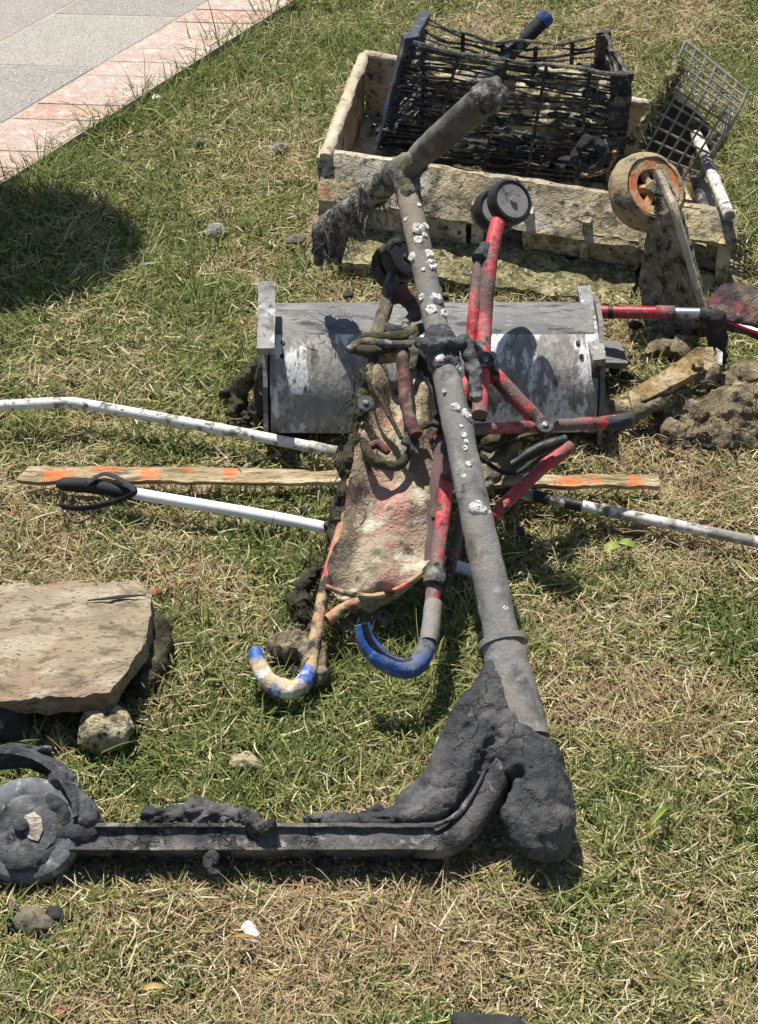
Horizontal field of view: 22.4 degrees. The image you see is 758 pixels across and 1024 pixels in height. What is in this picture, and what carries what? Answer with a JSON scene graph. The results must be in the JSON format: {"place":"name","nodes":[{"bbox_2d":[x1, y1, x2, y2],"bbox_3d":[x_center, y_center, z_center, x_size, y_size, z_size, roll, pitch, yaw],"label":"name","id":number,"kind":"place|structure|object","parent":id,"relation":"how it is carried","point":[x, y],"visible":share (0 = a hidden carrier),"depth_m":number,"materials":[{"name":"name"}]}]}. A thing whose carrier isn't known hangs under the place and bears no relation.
{"place":"outdoors","nodes":[
{"label":"outdoors","id":0,"kind":"place"},
{"bbox_2d":[0,0,309,190],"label":"path","id":1,"kind":"structure","parent":0,"point":[52,52],"depth_m":4.06,"materials":[{"name":"grey stone"}]},
{"bbox_2d":[0,0,757,1023],"bbox_3d":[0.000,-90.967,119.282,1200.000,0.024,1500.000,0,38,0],"label":"ground","id":2,"kind":"structure","parent":0,"point":[738,260],"depth_m":2.81,"materials":[{"name":"green plant"}]},
{"bbox_2d":[9,899,20,907],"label":"pebble","id":3,"kind":"object","parent":2,"relation":"on","point":[13,904],"visible":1,"depth_m":2.23,"materials":[{"name":"grey stone"}]},
{"bbox_2d":[0,708,31,743],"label":"mud lump","id":4,"kind":"object","parent":2,"relation":"on","point":[13,724],"visible":0.73,"depth_m":2.44,"materials":[{"name":"black soil"}]},
{"bbox_2d":[13,906,54,936],"bbox_3d":[-0.398,0.475,2.213,0.050,0.032,0.039,15,40,18],"label":"mud clod","id":5,"kind":"object","parent":2,"relation":"on","point":[29,918],"visible":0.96,"depth_m":2.20,"materials":[{"name":"beige soil"}]},
{"bbox_2d":[29,734,43,745],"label":"clod","id":6,"kind":"object","parent":2,"relation":"on","point":[40,737],"visible":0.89,"depth_m":2.45,"materials":[{"name":"black soil"}]},
{"bbox_2d":[48,905,63,923],"bbox_3d":[-0.377,0.471,2.221,0.023,0.027,0.024,0,38,0],"label":"mud clod","id":7,"kind":"object","parent":2,"relation":"on","point":[55,913],"visible":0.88,"depth_m":2.21,"materials":[{"name":"grey soil"}]},
{"bbox_2d":[52,1007,66,1020],"bbox_3d":[-0.353,0.557,2.118,0.012,0.011,0.020,13,40,16],"label":"brick crumb","id":8,"kind":"object","parent":2,"relation":"on","point":[58,1017],"visible":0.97,"depth_m":2.11,"materials":[{"name":"orange brick"}]},
{"bbox_2d":[0,580,172,714],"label":"stone slab","id":9,"kind":"object","parent":2,"relation":"on","point":[71,646],"visible":1,"depth_m":2.51,"materials":[{"name":"beige stone"}]},
{"bbox_2d":[77,704,135,754],"bbox_3d":[-0.349,0.277,2.458,0.075,0.060,0.074,0,38,0],"label":"pale stone","id":10,"kind":"object","parent":2,"relation":"on","point":[102,730],"visible":0.97,"depth_m":2.43,"materials":[{"name":"beige stone"}]},
{"bbox_2d":[150,588,161,598],"bbox_3d":[-0.312,0.115,2.681,0.017,0.016,0.014,0,38,0],"label":"brick crumb","id":11,"kind":"object","parent":2,"relation":"on","point":[153,591],"visible":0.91,"depth_m":2.68,"materials":[{"name":"orange brick"}]},
{"bbox_2d":[0,397,338,457],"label":"bent white pole","id":12,"kind":"object","parent":2,"relation":"on","point":[318,448],"visible":1,"depth_m":2.95,"materials":[{"name":"metal"}]},
{"bbox_2d":[194,139,203,152],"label":"mud clod","id":13,"kind":"object","parent":2,"relation":"on","point":[199,142],"visible":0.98,"depth_m":3.73,"materials":[{"name":"grey soil"}]},
{"bbox_2d":[204,222,226,238],"bbox_3d":[-0.298,-0.511,3.482,0.041,0.029,0.045,0,38,0],"label":"mud clod","id":14,"kind":"object","parent":2,"relation":"on","point":[211,226],"visible":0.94,"depth_m":3.47,"materials":[{"name":"beige soil"}]},
{"bbox_2d":[217,354,270,427],"bbox_3d":[-0.206,-0.202,2.997,0.128,0.135,0.063,16,41,20],"label":"mud clump","id":15,"kind":"object","parent":2,"relation":"on","point":[239,387],"visible":0.66,"depth_m":3.00,"materials":[{"name":"brown soil"}]},
{"bbox_2d":[227,933,261,940],"bbox_3d":[-0.154,0.486,2.181,0.040,0.010,0.005,0,38,0],"label":"leaf","id":16,"kind":"object","parent":2,"relation":"on","point":[243,935],"visible":1,"depth_m":2.18,"materials":[{"name":"plant"}]},
{"bbox_2d":[229,751,262,772],"bbox_3d":[-0.168,0.316,2.423,0.046,0.019,0.033,0,38,0],"label":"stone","id":17,"kind":"object","parent":2,"relation":"on","point":[251,760],"visible":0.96,"depth_m":2.41,"materials":[{"name":"stone"}]},
{"bbox_2d":[56,472,470,576],"bbox_3d":[-0.170,0.014,2.769,0.637,0.046,0.096,6,38,8],"label":"white cane","id":18,"kind":"object","parent":2,"relation":"on","point":[121,493],"visible":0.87,"depth_m":2.80,"materials":[{"name":"paint"}]},
{"bbox_2d":[268,143,289,152],"bbox_3d":[-0.196,-0.713,3.739,0.043,0.019,0.026,0,38,0],"label":"mud clod","id":19,"kind":"object","parent":2,"relation":"on","point":[280,146],"visible":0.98,"depth_m":3.73,"materials":[{"name":"grey soil"}]},
{"bbox_2d":[0,76,576,885],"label":"kick scooter","id":20,"kind":"object","parent":2,"relation":"on","point":[494,748],"visible":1,"depth_m":2.30,"materials":[{"name":"metal"}]},
{"bbox_2d":[284,233,305,246],"bbox_3d":[-0.151,-0.491,3.455,0.026,0.020,0.048,31,47,33],"label":"mud clod","id":21,"kind":"object","parent":2,"relation":"on","point":[292,239],"visible":0.94,"depth_m":3.45,"materials":[{"name":"beige soil"}]},
{"bbox_2d":[300,506,307,514],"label":"mud clod","id":22,"kind":"object","parent":2,"relation":"on","point":[303,509],"visible":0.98,"depth_m":2.83,"materials":[{"name":"grey soil"}]},
{"bbox_2d":[16,466,659,489],"bbox_3d":[-0.062,-0.051,2.862,0.961,0.017,0.034,1,38,1],"label":"wooden lath","id":23,"kind":"object","parent":2,"relation":"on","point":[52,475],"visible":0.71,"depth_m":2.86,"materials":[{"name":"wood"}]},
{"bbox_2d":[7,287,737,941],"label":"mud crumbs","id":24,"kind":"object","parent":2,"relation":"on","point":[425,863],"visible":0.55,"depth_m":2.61,"materials":[{"name":"brown soil"}]},
{"bbox_2d":[0,0,757,1023],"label":"dead straw","id":25,"kind":"object","parent":2,"relation":"on","point":[320,946],"visible":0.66,"depth_m":2.45,"materials":[{"name":"plant"}]},
{"bbox_2d":[141,983,167,991],"bbox_3d":[-0.250,0.530,2.125,0.030,0.010,0.008,0,38,0],"label":"leaf","id":26,"kind":"object","parent":25,"relation":"on","point":[154,986],"visible":1,"depth_m":2.12,"materials":[{"name":"plant"}]},
{"bbox_2d":[241,921,259,943],"bbox_3d":[-0.147,0.486,2.208,0.018,0.014,0.034,-18,42,-22],"label":"shell","id":27,"kind":"object","parent":25,"relation":"on","point":[252,929],"visible":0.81,"depth_m":2.20},
{"bbox_2d":[618,538,635,548],"bbox_3d":[0.353,0.046,2.728,0.027,0.010,0.017,0,38,0],"label":"leaf","id":28,"kind":"object","parent":25,"relation":"on","point":[627,542],"visible":1,"depth_m":2.73,"materials":[{"name":"green plant"}]},
{"bbox_2d":[256,281,627,450],"bbox_3d":[0.107,-0.265,3.004,0.588,0.218,0.272,0,38,0],"label":"metal drum","id":29,"kind":"object","parent":2,"relation":"on","point":[555,359],"visible":0.59,"depth_m":2.93,"materials":[{"name":"grey metal"}]},
{"bbox_2d":[249,179,635,699],"bbox_3d":[0.118,-0.107,2.669,0.431,0.408,0.818,11,39,13],"label":"folded stroller","id":30,"kind":"object","parent":2,"relation":"on","point":[386,525],"visible":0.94,"depth_m":2.65,"materials":[{"name":"red paint"}]},
{"bbox_2d":[450,1011,525,1023],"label":"mud clod","id":31,"kind":"object","parent":2,"relation":"on","point":[459,1017],"visible":1,"depth_m":2.08,"materials":[{"name":"grey soil"}]},
{"bbox_2d":[480,441,536,491],"bbox_3d":[0.190,-0.069,2.879,0.098,0.068,0.104,0,38,0],"label":"mud clump","id":32,"kind":"object","parent":2,"relation":"on","point":[500,458],"visible":0.45,"depth_m":2.86,"materials":[{"name":"grey soil"}]},
{"bbox_2d":[510,525,524,539],"bbox_3d":[0.203,0.029,2.788,0.022,0.019,0.032,0,38,0],"label":"mud clod","id":33,"kind":"object","parent":2,"relation":"on","point":[521,532],"visible":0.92,"depth_m":2.78,"materials":[{"name":"grey soil"}]},
{"bbox_2d":[317,50,738,305],"bbox_3d":[0.277,-0.593,3.500,0.756,0.236,0.589,7,38,8],"label":"wooden crate","id":34,"kind":"object","parent":2,"relation":"on","point":[586,231],"visible":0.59,"depth_m":3.35,"materials":[{"name":"weathered wood"},{"name":"dried mud"}]},
{"bbox_2d":[372,12,646,190],"bbox_3d":[0.248,-0.764,3.526,0.505,0.293,0.272,6,38,7],"label":"slatted crate","id":35,"kind":"object","parent":34,"relation":"in","point":[615,124],"visible":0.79,"depth_m":3.44,"materials":[{"name":"black plastic"}]},
{"bbox_2d":[375,123,607,184],"bbox_3d":[0.218,-0.656,3.523,0.460,0.089,0.079,8,39,10],"label":"mud heap","id":36,"kind":"object","parent":35,"relation":"in","point":[492,160],"visible":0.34,"depth_m":3.50,"materials":[{"name":"soil"}]},
{"bbox_2d":[456,10,552,101],"bbox_3d":[0.237,-0.854,3.607,0.214,0.153,0.033,-22,43,-26],"label":"capped tube","id":37,"kind":"object","parent":35,"relation":"in","point":[538,25],"visible":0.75,"depth_m":3.60,"materials":[{"name":"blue metal"}]},
{"bbox_2d":[481,123,537,157],"bbox_3d":[0.237,-0.675,3.478,0.107,0.065,0.040,0,38,0],"label":"mud lump","id":38,"kind":"object","parent":35,"relation":"on","point":[511,141],"visible":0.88,"depth_m":3.47,"materials":[{"name":"grey soil"}]},
{"bbox_2d":[427,64,609,141],"bbox_3d":[0.260,-0.750,3.512,0.349,0.119,0.134,0,38,0],"label":"dirt heap","id":39,"kind":"object","parent":35,"relation":"in","point":[542,131],"visible":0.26,"depth_m":3.49,"materials":[{"name":"soil"},{"name":"dried mud"}]},
{"bbox_2d":[570,134,609,172],"bbox_3d":[0.374,-0.634,3.388,0.070,0.065,0.040,0,38,0],"label":"rubber ring","id":40,"kind":"object","parent":34,"relation":"in","point":[600,146],"visible":1,"depth_m":3.38,"materials":[{"name":"black rubber"}]},
{"bbox_2d":[581,150,616,177],"bbox_3d":[0.391,-0.618,3.395,0.062,0.053,0.009,0,38,0],"label":"rust hoop","id":41,"kind":"object","parent":40,"relation":"on","point":[612,163],"visible":1,"depth_m":3.40,"materials":[{"name":"metal"}]},
{"bbox_2d":[611,40,748,181],"bbox_3d":[0.541,-0.707,3.401,0.226,0.256,0.144,11,39,14],"label":"wire basket","id":42,"kind":"object","parent":34,"relation":"on","point":[670,121],"visible":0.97,"depth_m":3.38,"materials":[{"name":"metal"}]},
{"bbox_2d":[689,173,708,205],"bbox_3d":[0.567,-0.559,3.371,0.018,0.025,0.124,-3,38,-4],"label":"grey bar","id":43,"kind":"object","parent":34,"relation":"on","point":[698,191],"visible":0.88,"depth_m":3.37,"materials":[{"name":"grey metal"}]},
{"bbox_2d":[690,130,734,220],"bbox_3d":[0.582,-0.619,3.383,0.022,0.051,0.335,-4,38,-5],"label":"white rail","id":44,"kind":"object","parent":34,"relation":"on","point":[717,187],"visible":0.77,"depth_m":3.33,"materials":[{"name":"metal"}]},
{"bbox_2d":[603,541,622,552],"bbox_3d":[0.334,0.050,2.723,0.031,0.010,0.021,0,38,0],"label":"leaf","id":45,"kind":"object","parent":2,"relation":"on","point":[610,545],"visible":1,"depth_m":2.72,"materials":[{"name":"green plant"}]},
{"bbox_2d":[520,489,757,547],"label":"scraped white pole","id":46,"kind":"object","parent":2,"relation":"on","point":[569,503],"visible":0.97,"depth_m":2.78,"materials":[{"name":"metal"}]},
{"bbox_2d":[608,152,707,336],"bbox_3d":[0.486,-0.442,3.172,0.236,0.274,0.132,28,46,31],"label":"orange wheel scooter","id":47,"kind":"object","parent":2,"relation":"on","point":[646,192],"visible":0.88,"depth_m":3.13,"materials":[{"name":"metal"}]},
{"bbox_2d":[648,804,669,829],"bbox_3d":[0.340,0.368,2.316,0.008,0.010,0.050,28,46,31],"label":"leaf","id":48,"kind":"object","parent":2,"relation":"on","point":[659,813],"visible":1,"depth_m":2.31,"materials":[{"name":"green plant"}]},
{"bbox_2d":[601,282,757,366],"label":"tubular frame","id":49,"kind":"object","parent":2,"relation":"on","point":[732,307],"visible":0.96,"depth_m":3.07,"materials":[{"name":"red metal"}]},
{"bbox_2d":[626,333,757,456],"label":"mud heap","id":50,"kind":"object","parent":2,"relation":"on","point":[718,403],"visible":0.75,"depth_m":2.98,"materials":[{"name":"brown soil"}]},
{"bbox_2d":[604,347,722,420],"bbox_3d":[0.449,-0.195,3.007,0.226,0.077,0.072,-20,42,-24],"label":"wooden plank","id":51,"kind":"object","parent":50,"relation":"on","point":[697,366],"visible":0.91,"depth_m":2.99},
{"bbox_2d":[632,369,756,461],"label":"weed on heap","id":52,"kind":"object","parent":50,"relation":"on","point":[745,422],"visible":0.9,"depth_m":2.95,"materials":[{"name":"plant"}]}
]}

